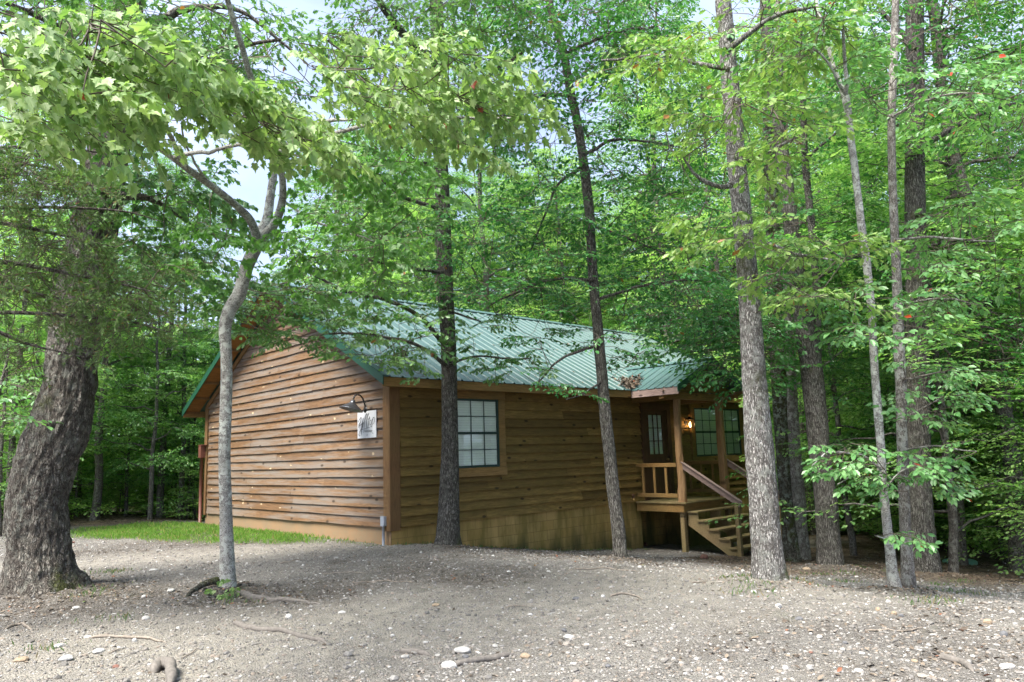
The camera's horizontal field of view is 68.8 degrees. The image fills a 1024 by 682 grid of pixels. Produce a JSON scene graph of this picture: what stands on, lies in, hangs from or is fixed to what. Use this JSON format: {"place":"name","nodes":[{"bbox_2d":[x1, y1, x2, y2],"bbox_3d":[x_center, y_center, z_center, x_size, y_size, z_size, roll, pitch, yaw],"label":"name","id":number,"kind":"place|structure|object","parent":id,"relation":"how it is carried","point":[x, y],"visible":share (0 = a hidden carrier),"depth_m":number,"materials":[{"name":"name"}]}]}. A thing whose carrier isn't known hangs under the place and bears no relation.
{"place":"outdoors","nodes":[
{"label":"outdoors","id":0,"kind":"place"},
{"bbox_2d":[0,506,1023,681],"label":"ground","id":1,"kind":"structure","parent":0,"point":[419,607],"depth_m":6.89,"materials":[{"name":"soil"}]},
{"bbox_2d":[0,308,99,535],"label":"forest tree","id":2,"kind":"object","parent":1,"relation":"on","point":[6,386],"visible":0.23,"depth_m":17.29,"materials":[{"name":"green plant"}]},
{"bbox_2d":[0,328,111,433],"bbox_3d":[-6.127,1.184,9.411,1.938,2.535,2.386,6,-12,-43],"label":"tree","id":3,"kind":"object","parent":1,"relation":"on","point":[23,417],"visible":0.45,"depth_m":9.36,"materials":[{"name":"green plant"}]},
{"bbox_2d":[2,407,120,512],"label":"sapling","id":4,"kind":"object","parent":1,"relation":"on","point":[82,470],"visible":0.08,"depth_m":22.36,"materials":[{"name":"green plant"}]},
{"bbox_2d":[0,110,123,532],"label":"forest tree","id":5,"kind":"object","parent":1,"relation":"on","point":[13,439],"visible":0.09,"depth_m":18.72,"materials":[{"name":"green plant"}]},
{"bbox_2d":[0,279,123,496],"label":"forest tree","id":6,"kind":"object","parent":1,"relation":"on","point":[37,382],"visible":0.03,"depth_m":22.26,"materials":[{"name":"green plant"}]},
{"bbox_2d":[3,442,139,512],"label":"sapling","id":7,"kind":"object","parent":1,"relation":"on","point":[69,506],"visible":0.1,"depth_m":24.53,"materials":[{"name":"green plant"}]},
{"bbox_2d":[0,204,155,456],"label":"forest tree","id":8,"kind":"object","parent":1,"relation":"on","point":[7,217],"visible":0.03,"depth_m":24.27,"materials":[{"name":"green plant"}]},
{"bbox_2d":[0,214,168,497],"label":"forest tree","id":9,"kind":"object","parent":1,"relation":"on","point":[103,369],"visible":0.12,"depth_m":21.16,"materials":[{"name":"green plant"}]},
{"bbox_2d":[0,203,181,510],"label":"forest tree","id":10,"kind":"object","parent":1,"relation":"on","point":[123,230],"visible":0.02,"depth_m":25.96,"materials":[{"name":"green plant"}]},
{"bbox_2d":[0,123,204,394],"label":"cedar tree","id":11,"kind":"object","parent":1,"relation":"on","point":[63,177],"visible":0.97,"depth_m":7.01,"materials":[{"name":"green plant"}]},
{"bbox_2d":[24,138,184,520],"bbox_3d":[-11.665,-0.745,22.206,5.018,12.240,5.170,4,-11,-35],"label":"forest tree","id":12,"kind":"object","parent":1,"relation":"on","point":[97,492],"visible":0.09,"depth_m":21.84,"materials":[{"name":"green plant"}]},
{"bbox_2d":[72,365,146,516],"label":"forest tree","id":13,"kind":"object","parent":1,"relation":"on","point":[76,488],"visible":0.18,"depth_m":22.99,"materials":[{"name":"green plant"}]},
{"bbox_2d":[68,441,153,512],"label":"sapling","id":14,"kind":"object","parent":1,"relation":"on","point":[111,498],"visible":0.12,"depth_m":26.02,"materials":[{"name":"green plant"}]},
{"bbox_2d":[78,458,172,514],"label":"sapling","id":15,"kind":"object","parent":1,"relation":"on","point":[142,493],"visible":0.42,"depth_m":24.60,"materials":[{"name":"green plant"}]},
{"bbox_2d":[88,634,166,642],"bbox_3d":[-3.245,2.533,6.382,0.834,0.047,0.116,-4,-9,13],"label":"stick","id":16,"kind":"object","parent":1,"relation":"on","point":[123,636],"visible":0.98,"depth_m":6.42,"materials":[{"name":"brown wood"}]},
{"bbox_2d":[79,336,191,515],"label":"forest tree","id":17,"kind":"object","parent":1,"relation":"on","point":[125,480],"visible":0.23,"depth_m":23.57,"materials":[{"name":"green plant"}]},
{"bbox_2d":[87,258,218,519],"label":"forest tree","id":18,"kind":"object","parent":1,"relation":"on","point":[151,456],"visible":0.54,"depth_m":21.49,"materials":[{"name":"green plant"}]},
{"bbox_2d":[105,355,202,514],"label":"forest tree","id":19,"kind":"object","parent":1,"relation":"on","point":[146,511],"visible":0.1,"depth_m":26.11,"materials":[{"name":"green plant"}]},
{"bbox_2d":[105,376,203,513],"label":"forest tree","id":20,"kind":"object","parent":1,"relation":"on","point":[157,467],"visible":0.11,"depth_m":25.03,"materials":[{"name":"green plant"}]},
{"bbox_2d":[150,656,177,681],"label":"tree root","id":21,"kind":"object","parent":1,"relation":"on","point":[168,664],"visible":0.94,"depth_m":5.29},
{"bbox_2d":[93,146,239,517],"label":"forest tree","id":22,"kind":"object","parent":1,"relation":"on","point":[160,491],"visible":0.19,"depth_m":23.27,"materials":[{"name":"green plant"}]},
{"bbox_2d":[97,189,242,518],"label":"forest tree","id":23,"kind":"object","parent":1,"relation":"on","point":[183,401],"visible":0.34,"depth_m":22.86,"materials":[{"name":"green plant"}]},
{"bbox_2d":[121,324,218,518],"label":"forest tree","id":24,"kind":"object","parent":1,"relation":"on","point":[194,476],"visible":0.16,"depth_m":23.87,"materials":[{"name":"green plant"}]},
{"bbox_2d":[123,332,219,518],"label":"forest tree","id":25,"kind":"object","parent":1,"relation":"on","point":[175,476],"visible":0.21,"depth_m":23.51,"materials":[{"name":"green plant"}]},
{"bbox_2d":[154,463,204,519],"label":"sapling","id":26,"kind":"object","parent":1,"relation":"on","point":[193,490],"visible":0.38,"depth_m":22.09,"materials":[{"name":"green plant"}]},
{"bbox_2d":[0,0,367,595],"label":"tree","id":27,"kind":"object","parent":1,"relation":"on","point":[40,558],"visible":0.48,"depth_m":8.94,"materials":[{"name":"green plant"}]},
{"bbox_2d":[141,322,235,511],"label":"forest tree","id":28,"kind":"object","parent":1,"relation":"on","point":[199,370],"visible":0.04,"depth_m":21.94,"materials":[{"name":"green plant"}]},
{"bbox_2d":[185,577,219,596],"bbox_3d":[-3.459,2.800,8.524,0.172,0.193,0.813,-5,-9,18],"label":"tree root","id":29,"kind":"object","parent":1,"relation":"on","point":[207,582],"visible":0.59,"depth_m":8.49,"materials":[{"name":"brown plant"}]},
{"bbox_2d":[70,520,355,544],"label":"lawn grass","id":30,"kind":"structure","parent":1,"relation":"on","point":[193,527],"depth_m":15.93,"materials":[{"name":"plant"}]},
{"bbox_2d":[204,578,239,599],"bbox_3d":[-3.183,2.740,8.226,0.441,0.230,0.319,-7,-10,30],"label":"sprout","id":31,"kind":"object","parent":1,"relation":"on","point":[219,583],"visible":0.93,"depth_m":8.20,"materials":[{"name":"green plant"}]},
{"bbox_2d":[234,590,318,604],"bbox_3d":[-2.505,2.750,7.968,1.532,0.105,0.104,-7,-10,32],"label":"tree root","id":32,"kind":"object","parent":1,"relation":"on","point":[248,594],"visible":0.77,"depth_m":7.98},
{"bbox_2d":[232,620,332,645],"bbox_3d":[-1.972,2.487,6.377,1.710,0.082,0.129,-9,-11,38],"label":"tree root","id":33,"kind":"object","parent":1,"relation":"on","point":[240,624],"visible":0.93,"depth_m":6.43,"materials":[{"name":"wood"}]},
{"bbox_2d":[0,0,571,587],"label":"tree","id":34,"kind":"object","parent":1,"relation":"on","point":[78,90],"visible":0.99,"depth_m":5.92,"materials":[{"name":"green plant"}]},
{"bbox_2d":[256,126,414,297],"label":"forest tree","id":35,"kind":"object","parent":1,"relation":"on","point":[323,236],"visible":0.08,"depth_m":40.01,"materials":[{"name":"green plant"}]},
{"bbox_2d":[279,90,453,303],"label":"forest tree","id":36,"kind":"object","parent":1,"relation":"on","point":[376,146],"visible":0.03,"depth_m":37.60,"materials":[{"name":"green plant"}]},
{"bbox_2d":[173,0,566,545],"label":"tree","id":37,"kind":"object","parent":1,"relation":"on","point":[448,519],"visible":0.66,"depth_m":12.36,"materials":[{"name":"green plant"}]},
{"bbox_2d":[333,194,435,302],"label":"forest tree","id":38,"kind":"object","parent":1,"relation":"on","point":[403,290],"visible":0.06,"depth_m":33.61,"materials":[{"name":"green plant"}]},
{"bbox_2d":[352,124,485,308],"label":"forest tree","id":39,"kind":"object","parent":1,"relation":"on","point":[425,274],"visible":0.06,"depth_m":37.71,"materials":[{"name":"green plant"}]},
{"bbox_2d":[373,194,504,313],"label":"forest tree","id":40,"kind":"object","parent":1,"relation":"on","point":[395,276],"visible":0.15,"depth_m":31.43,"materials":[{"name":"green plant"}]},
{"bbox_2d":[415,226,533,312],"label":"forest tree","id":41,"kind":"object","parent":1,"relation":"on","point":[475,255],"visible":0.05,"depth_m":34.92,"materials":[{"name":"green plant"}]},
{"bbox_2d":[182,280,781,556],"bbox_3d":[0.487,2.696,20.050,14.044,7.390,11.652,6,-12,-43],"label":"cabin","id":42,"kind":"object","parent":1,"relation":"on","point":[304,459],"visible":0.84,"depth_m":16.34,"materials":[{"name":"brown wood"}]},
{"bbox_2d":[198,445,206,522],"bbox_3d":[-7.967,3.758,19.172,0.150,2.172,0.245,6,-12,-43],"label":"standpipe","id":43,"kind":"object","parent":42,"relation":"attached to","point":[201,451],"visible":0.94,"depth_m":19.21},
{"bbox_2d":[339,394,368,412],"bbox_3d":[-2.928,1.156,13.854,0.562,0.351,0.460,6,-12,-43],"label":"gooseneck lamp","id":44,"kind":"object","parent":42,"relation":"attached to","point":[351,406],"visible":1,"depth_m":13.88,"materials":[{"name":"black metal"}]},
{"bbox_2d":[358,410,376,438],"bbox_3d":[-2.700,1.554,13.915,0.024,0.500,0.632,6,-12,-43],"label":"wall sign","id":45,"kind":"object","parent":42,"relation":"attached to","point":[367,424],"visible":0.99,"depth_m":13.88,"materials":[{"name":"metal"}]},
{"bbox_2d":[457,390,507,476],"bbox_3d":[-0.684,1.821,14.766,1.490,1.678,0.082,6,-12,-43],"label":"window","id":46,"kind":"structure","parent":42,"relation":"in","point":[481,414],"depth_m":14.83,"materials":[{"name":"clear glass"}]},
{"bbox_2d":[612,372,644,389],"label":"dead leaves","id":47,"kind":"object","parent":42,"relation":"on","point":[630,383],"visible":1,"depth_m":18.03,"materials":[{"name":"brown plant"}]},
{"bbox_2d":[639,403,674,499],"bbox_3d":[3.653,2.748,18.714,1.210,2.360,0.126,6,-12,-43],"label":"door","id":48,"kind":"structure","parent":42,"relation":"in","point":[655,429],"depth_m":18.73,"materials":[{"name":"brown wood"}]},
{"bbox_2d":[688,402,744,460],"bbox_3d":[5.718,2.529,20.769,2.720,1.640,0.082,6,-12,-43],"label":"window","id":49,"kind":"structure","parent":42,"relation":"in","point":[703,441],"depth_m":20.56,"materials":[{"name":"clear glass"}]},
{"bbox_2d":[396,8,570,321],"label":"forest tree","id":50,"kind":"object","parent":1,"relation":"on","point":[481,232],"visible":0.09,"depth_m":32.88,"materials":[{"name":"green plant"}]},
{"bbox_2d":[455,651,515,665],"bbox_3d":[-0.197,2.276,5.351,0.515,0.058,0.063,3,-10,-29],"label":"stick","id":51,"kind":"object","parent":1,"relation":"on","point":[488,658],"visible":0.91,"depth_m":5.34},
{"bbox_2d":[451,159,522,294],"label":"forest tree","id":52,"kind":"object","parent":1,"relation":"on","point":[467,172],"visible":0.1,"depth_m":46.36,"materials":[{"name":"green plant"}]},
{"bbox_2d":[1,477,1006,550],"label":"undergrowth","id":53,"kind":"object","parent":1,"relation":"on","point":[145,500],"visible":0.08,"depth_m":21.59,"materials":[{"name":"green plant"}]},
{"bbox_2d":[7,169,1006,506],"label":"distant wood","id":54,"kind":"object","parent":1,"relation":"on","point":[325,285],"depth_m":49.28,"materials":[{"name":"green plant"}]},
{"bbox_2d":[9,538,1008,657],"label":"weeds","id":55,"kind":"object","parent":1,"relation":"on","point":[126,615],"visible":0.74,"depth_m":8.40,"materials":[{"name":"plant"}]},
{"bbox_2d":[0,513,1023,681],"bbox_3d":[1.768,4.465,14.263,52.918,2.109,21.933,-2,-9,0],"label":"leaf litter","id":56,"kind":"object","parent":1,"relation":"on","point":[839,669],"visible":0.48,"depth_m":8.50,"materials":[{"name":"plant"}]},
{"bbox_2d":[462,299,572,320],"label":"forest tree","id":57,"kind":"object","parent":1,"relation":"on","point":[474,308],"visible":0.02,"depth_m":33.24,"materials":[{"name":"green plant"}]},
{"bbox_2d":[455,178,587,319],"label":"forest tree","id":58,"kind":"object","parent":1,"relation":"on","point":[511,230],"visible":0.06,"depth_m":38.33,"materials":[{"name":"green plant"}]},
{"bbox_2d":[471,157,577,317],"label":"forest tree","id":59,"kind":"object","parent":1,"relation":"on","point":[505,176],"visible":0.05,"depth_m":43.67,"materials":[{"name":"green plant"}]},
{"bbox_2d":[467,168,608,322],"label":"forest tree","id":60,"kind":"object","parent":1,"relation":"on","point":[535,204],"visible":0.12,"depth_m":35.36,"materials":[{"name":"green plant"}]},
{"bbox_2d":[470,145,629,329],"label":"forest tree","id":61,"kind":"object","parent":1,"relation":"on","point":[535,171],"visible":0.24,"depth_m":33.06,"materials":[{"name":"green plant"}]},
{"bbox_2d":[513,175,625,327],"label":"forest tree","id":62,"kind":"object","parent":1,"relation":"on","point":[605,208],"visible":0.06,"depth_m":36.74,"materials":[{"name":"green plant"}]},
{"bbox_2d":[407,0,747,557],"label":"tree","id":63,"kind":"object","parent":1,"relation":"on","point":[580,132],"visible":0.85,"depth_m":12.53,"materials":[{"name":"green plant"}]},
{"bbox_2d":[556,70,734,350],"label":"forest tree","id":64,"kind":"object","parent":1,"relation":"on","point":[643,171],"visible":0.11,"depth_m":31.98,"materials":[{"name":"green plant"}]},
{"bbox_2d":[602,224,690,339],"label":"forest tree","id":65,"kind":"object","parent":1,"relation":"on","point":[637,274],"visible":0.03,"depth_m":34.30,"materials":[{"name":"green plant"}]},
{"bbox_2d":[601,286,695,354],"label":"forest tree","id":66,"kind":"object","parent":1,"relation":"on","point":[625,307],"visible":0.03,"depth_m":29.63,"materials":[{"name":"green plant"}]},
{"bbox_2d":[603,178,710,348],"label":"forest tree","id":67,"kind":"object","parent":1,"relation":"on","point":[641,261],"visible":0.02,"depth_m":37.24,"materials":[{"name":"green plant"}]},
{"bbox_2d":[559,0,757,370],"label":"forest tree","id":68,"kind":"object","parent":1,"relation":"on","point":[682,10],"visible":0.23,"depth_m":29.04,"materials":[{"name":"green plant"}]},
{"bbox_2d":[639,162,772,415],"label":"forest tree","id":69,"kind":"object","parent":1,"relation":"on","point":[693,222],"visible":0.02,"depth_m":36.52,"materials":[{"name":"green plant"}]},
{"bbox_2d":[610,16,834,418],"bbox_3d":[7.402,-2.374,26.785,8.793,18.505,9.565,-3,-9,6],"label":"forest tree","id":70,"kind":"object","parent":1,"relation":"on","point":[705,76],"visible":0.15,"depth_m":26.89,"materials":[{"name":"green plant"}]},
{"bbox_2d":[612,79,836,392],"bbox_3d":[9.123,-1.959,30.591,8.419,18.950,7.938,0,-9,-14],"label":"forest tree","id":71,"kind":"object","parent":1,"relation":"on","point":[717,147],"visible":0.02,"depth_m":31.56,"materials":[{"name":"green plant"}]},
{"bbox_2d":[604,28,871,561],"bbox_3d":[4.897,-1.978,15.887,5.770,12.986,5.846,-2,-9,-1],"label":"tree","id":72,"kind":"object","parent":1,"relation":"on","point":[775,333],"visible":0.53,"depth_m":14.70,"materials":[{"name":"green plant"}]},
{"bbox_2d":[570,0,910,580],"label":"tree","id":73,"kind":"object","parent":1,"relation":"on","point":[767,558],"visible":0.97,"depth_m":8.33,"materials":[{"name":"green plant"}]},
{"bbox_2d":[674,13,893,466],"bbox_3d":[8.076,-1.740,21.054,6.875,15.103,7.036,-1,-9,-6],"label":"forest tree","id":74,"kind":"object","parent":1,"relation":"on","point":[720,112],"visible":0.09,"depth_m":20.89,"materials":[{"name":"green plant"}]},
{"bbox_2d":[688,58,887,534],"bbox_3d":[9.450,-1.796,24.711,6.313,16.472,6.697,-5,-9,19],"label":"forest tree","id":75,"kind":"object","parent":1,"relation":"on","point":[808,491],"visible":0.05,"depth_m":23.67,"materials":[{"name":"green plant"}]},
{"bbox_2d":[711,0,890,559],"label":"tree","id":76,"kind":"object","parent":1,"relation":"on","point":[798,487],"visible":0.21,"depth_m":15.83,"materials":[{"name":"green plant"}]},
{"bbox_2d":[717,0,887,408],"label":"forest tree","id":77,"kind":"object","parent":1,"relation":"on","point":[833,184],"visible":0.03,"depth_m":30.54,"materials":[{"name":"green plant"}]},
{"bbox_2d":[709,0,937,565],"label":"tree","id":78,"kind":"object","parent":1,"relation":"on","point":[829,551],"visible":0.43,"depth_m":13.59,"materials":[{"name":"green plant"}]},
{"bbox_2d":[710,0,969,587],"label":"tree","id":79,"kind":"object","parent":1,"relation":"on","point":[883,484],"visible":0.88,"depth_m":8.13,"materials":[{"name":"green plant"}]},
{"bbox_2d":[713,199,971,555],"bbox_3d":[7.809,0.959,17.526,5.223,8.427,5.678,-10,-12,42],"label":"forest tree","id":80,"kind":"object","parent":1,"relation":"on","point":[848,518],"visible":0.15,"depth_m":16.93,"materials":[{"name":"green plant"}]},
{"bbox_2d":[705,93,1023,572],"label":"forest tree","id":81,"kind":"object","parent":1,"relation":"on","point":[953,557],"visible":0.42,"depth_m":13.25,"materials":[{"name":"green plant"}]},
{"bbox_2d":[808,32,961,430],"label":"forest tree","id":82,"kind":"object","parent":1,"relation":"on","point":[876,178],"visible":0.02,"depth_m":33.89,"materials":[{"name":"green plant"}]},
{"bbox_2d":[753,0,1023,573],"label":"forest tree","id":83,"kind":"object","parent":1,"relation":"on","point":[1015,541],"visible":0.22,"depth_m":14.77,"materials":[{"name":"green plant"}]},
{"bbox_2d":[776,242,1004,532],"bbox_3d":[9.923,1.456,19.419,6.363,8.397,5.342,-3,-9,9],"label":"forest tree","id":84,"kind":"object","parent":1,"relation":"on","point":[873,499],"visible":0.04,"depth_m":18.71,"materials":[{"name":"green plant"}]},
{"bbox_2d":[806,302,981,536],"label":"forest tree","id":85,"kind":"object","parent":1,"relation":"on","point":[866,398],"visible":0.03,"depth_m":22.42,"materials":[{"name":"green plant"}]},
{"bbox_2d":[805,274,986,526],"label":"forest tree","id":86,"kind":"object","parent":1,"relation":"on","point":[867,382],"visible":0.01,"depth_m":20.96,"materials":[{"name":"green plant"}]},
{"bbox_2d":[806,403,993,538],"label":"sapling","id":87,"kind":"object","parent":1,"relation":"on","point":[858,530],"visible":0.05,"depth_m":19.50,"materials":[{"name":"green plant"}]},
{"bbox_2d":[788,0,1023,562],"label":"forest tree","id":88,"kind":"object","parent":1,"relation":"on","point":[934,183],"visible":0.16,"depth_m":16.21,"materials":[{"name":"green plant"}]},
{"bbox_2d":[796,199,1023,565],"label":"forest tree","id":89,"kind":"object","parent":1,"relation":"on","point":[962,545],"visible":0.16,"depth_m":15.09,"materials":[{"name":"green plant"}]},
{"bbox_2d":[802,0,1023,572],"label":"tree","id":90,"kind":"object","parent":1,"relation":"on","point":[918,434],"visible":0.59,"depth_m":13.02,"materials":[{"name":"green plant"}]},
{"bbox_2d":[839,416,990,532],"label":"sapling","id":91,"kind":"object","parent":1,"relation":"on","point":[869,520],"visible":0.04,"depth_m":21.96,"materials":[{"name":"green plant"}]},
{"bbox_2d":[821,0,1023,586],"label":"tree","id":92,"kind":"object","parent":1,"relation":"on","point":[902,396],"visible":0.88,"depth_m":8.81,"materials":[{"name":"green plant"}]},
{"bbox_2d":[826,240,1022,554],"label":"forest tree","id":93,"kind":"object","parent":1,"relation":"on","point":[934,506],"visible":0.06,"depth_m":17.86,"materials":[{"name":"green plant"}]},
{"bbox_2d":[868,441,997,552],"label":"sapling","id":94,"kind":"object","parent":1,"relation":"on","point":[943,534],"visible":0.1,"depth_m":18.01,"materials":[{"name":"green plant"}]},
{"bbox_2d":[878,129,990,232],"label":"forest tree","id":95,"kind":"object","parent":1,"relation":"on","point":[940,176],"visible":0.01,"depth_m":31.16,"materials":[{"name":"green plant"}]},
{"bbox_2d":[880,96,1023,233],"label":"forest tree","id":96,"kind":"object","parent":1,"relation":"on","point":[1020,146],"visible":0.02,"depth_m":33.27,"materials":[{"name":"green plant"}]},
{"bbox_2d":[936,653,973,671],"bbox_3d":[2.953,2.115,4.924,0.106,0.064,0.322,0,-9,-13],"label":"tree root","id":97,"kind":"object","parent":1,"relation":"on","point":[965,663],"visible":0.85,"depth_m":4.96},
{"bbox_2d":[925,176,1023,546],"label":"forest tree","id":98,"kind":"object","parent":1,"relation":"on","point":[1012,246],"visible":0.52,"depth_m":12.75,"materials":[{"name":"green plant"}]},
{"bbox_2d":[925,34,1023,268],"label":"forest tree","id":99,"kind":"object","parent":1,"relation":"on","point":[1008,146],"visible":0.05,"depth_m":31.89,"materials":[{"name":"green plant"}]},
{"bbox_2d":[931,395,1023,560],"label":"sapling","id":100,"kind":"object","parent":1,"relation":"on","point":[986,454],"visible":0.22,"depth_m":14.33,"materials":[{"name":"green plant"}]},
{"bbox_2d":[933,290,1023,530],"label":"forest tree","id":101,"kind":"object","parent":1,"relation":"on","point":[992,405],"visible":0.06,"depth_m":15.87,"materials":[{"name":"green plant"}]},
{"bbox_2d":[937,249,1023,521],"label":"forest tree","id":102,"kind":"object","parent":1,"relation":"on","point":[993,405],"visible":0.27,"depth_m":14.62,"materials":[{"name":"green plant"}]},
{"bbox_2d":[937,458,1023,552],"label":"sapling","id":103,"kind":"object","parent":1,"relation":"on","point":[980,515],"visible":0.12,"depth_m":16.51,"materials":[{"name":"green plant"}]},
{"bbox_2d":[942,177,1023,487],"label":"forest tree","id":104,"kind":"object","parent":1,"relation":"on","point":[1006,255],"visible":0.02,"depth_m":17.54,"materials":[{"name":"green plant"}]},
{"bbox_2d":[958,419,1023,577],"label":"sapling","id":105,"kind":"object","parent":1,"relation":"on","point":[1016,562],"visible":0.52,"depth_m":13.96,"materials":[{"name":"green plant"}]},
{"bbox_2d":[0,0,1023,434],"label":"sky","id":106,"kind":"structure","parent":0,"point":[253,188],"materials":[{"name":"white"}]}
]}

